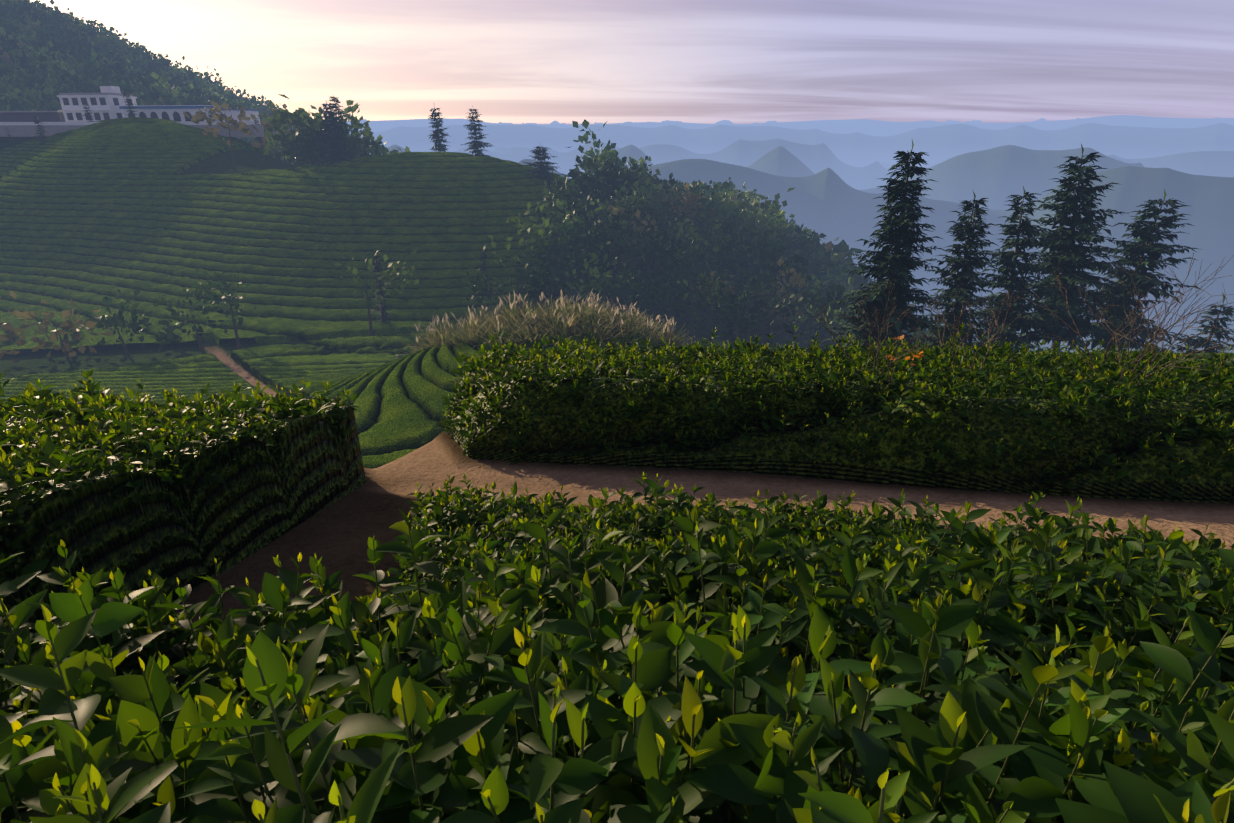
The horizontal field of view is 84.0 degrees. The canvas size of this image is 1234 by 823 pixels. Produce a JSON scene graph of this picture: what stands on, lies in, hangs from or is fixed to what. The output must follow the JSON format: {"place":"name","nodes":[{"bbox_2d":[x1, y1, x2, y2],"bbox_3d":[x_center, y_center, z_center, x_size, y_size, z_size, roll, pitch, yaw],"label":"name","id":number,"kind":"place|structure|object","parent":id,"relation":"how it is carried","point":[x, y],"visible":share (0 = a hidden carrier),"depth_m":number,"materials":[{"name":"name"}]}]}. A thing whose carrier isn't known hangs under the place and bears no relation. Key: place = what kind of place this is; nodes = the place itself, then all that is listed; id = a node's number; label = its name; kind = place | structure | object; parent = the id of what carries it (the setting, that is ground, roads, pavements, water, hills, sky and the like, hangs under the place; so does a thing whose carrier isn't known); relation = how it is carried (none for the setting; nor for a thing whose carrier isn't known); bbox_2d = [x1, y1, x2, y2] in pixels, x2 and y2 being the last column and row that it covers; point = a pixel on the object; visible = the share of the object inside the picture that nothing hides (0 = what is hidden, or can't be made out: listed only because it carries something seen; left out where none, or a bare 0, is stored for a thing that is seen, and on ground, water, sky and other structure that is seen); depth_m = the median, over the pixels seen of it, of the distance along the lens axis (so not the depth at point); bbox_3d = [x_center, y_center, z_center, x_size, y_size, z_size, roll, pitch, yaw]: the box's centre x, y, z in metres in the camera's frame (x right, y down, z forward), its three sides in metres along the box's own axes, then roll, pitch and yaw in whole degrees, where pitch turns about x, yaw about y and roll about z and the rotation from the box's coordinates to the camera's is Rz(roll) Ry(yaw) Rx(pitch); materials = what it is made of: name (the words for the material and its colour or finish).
{"place":"outdoors","nodes":[
{"label":"outdoors","id":0,"kind":"place"},
{"bbox_2d":[0,11,1233,640],"bbox_3d":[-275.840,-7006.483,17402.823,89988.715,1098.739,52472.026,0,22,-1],"label":"terrain","id":1,"kind":"structure","parent":0,"point":[832,173],"depth_m":1309.10,"materials":[{"name":"brown soil"}]},
{"bbox_2d":[0,86,305,136],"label":"farm buildings","id":2,"kind":"structure","parent":1,"relation":"on","point":[106,103],"depth_m":159.10,"materials":[{"name":"white paint"}]},
{"bbox_2d":[0,117,726,349],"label":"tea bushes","id":3,"kind":"object","parent":1,"relation":"on","point":[91,215],"depth_m":99.94,"materials":[{"name":"green plant"}]},
{"bbox_2d":[0,0,1050,362],"bbox_3d":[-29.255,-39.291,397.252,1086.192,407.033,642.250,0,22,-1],"label":"forest","id":4,"kind":"object","parent":1,"relation":"on","point":[804,264],"depth_m":102.06,"materials":[{"name":"green plant"}]},
{"bbox_2d":[392,294,697,354],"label":"wild grass stalks","id":5,"kind":"object","parent":1,"relation":"on","point":[552,322],"visible":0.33,"depth_m":44.58,"materials":[{"name":"plant"}]},
{"bbox_2d":[415,290,675,342],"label":"grass plumes","id":6,"kind":"object","parent":5,"relation":"attached to","point":[591,300],"visible":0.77,"depth_m":45.18,"materials":[{"name":"beige plant"}]},
{"bbox_2d":[0,490,1233,822],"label":"tea bushes","id":7,"kind":"object","parent":1,"relation":"on","point":[738,764],"visible":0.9,"depth_m":1.00,"materials":[{"name":"green plant"}]},
{"bbox_2d":[0,327,1233,822],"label":"tea bushes","id":8,"kind":"object","parent":1,"relation":"on","point":[256,503],"visible":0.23,"depth_m":7.86,"materials":[{"name":"green plant"}]},
{"bbox_2d":[0,391,1233,604],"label":"tea bushes","id":9,"kind":"object","parent":1,"relation":"on","point":[58,453],"visible":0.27,"depth_m":4.81,"materials":[{"name":"green plant"}]},
{"bbox_2d":[0,322,1233,496],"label":"tea hedge leaves","id":10,"kind":"object","parent":1,"relation":"on","point":[1034,393],"visible":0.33,"depth_m":8.52,"materials":[{"name":"green plant"}]},
{"bbox_2d":[885,335,923,365],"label":"flowers","id":11,"kind":"object","parent":1,"relation":"on","point":[919,355],"depth_m":10.15,"materials":[{"name":"orange plant"}]},
{"bbox_2d":[814,253,1233,392],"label":"bare shrubs","id":12,"kind":"object","parent":1,"relation":"on","point":[1157,328],"visible":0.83,"depth_m":8.92,"materials":[{"name":"brown plant"}]},
{"bbox_2d":[6,88,1233,358],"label":"conifer","id":13,"kind":"object","parent":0,"point":[1064,207],"depth_m":38.82,"materials":[{"name":"green plant"}]},
{"bbox_2d":[30,0,1233,123],"label":"sky","id":14,"kind":"structure","parent":0,"point":[512,61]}
]}

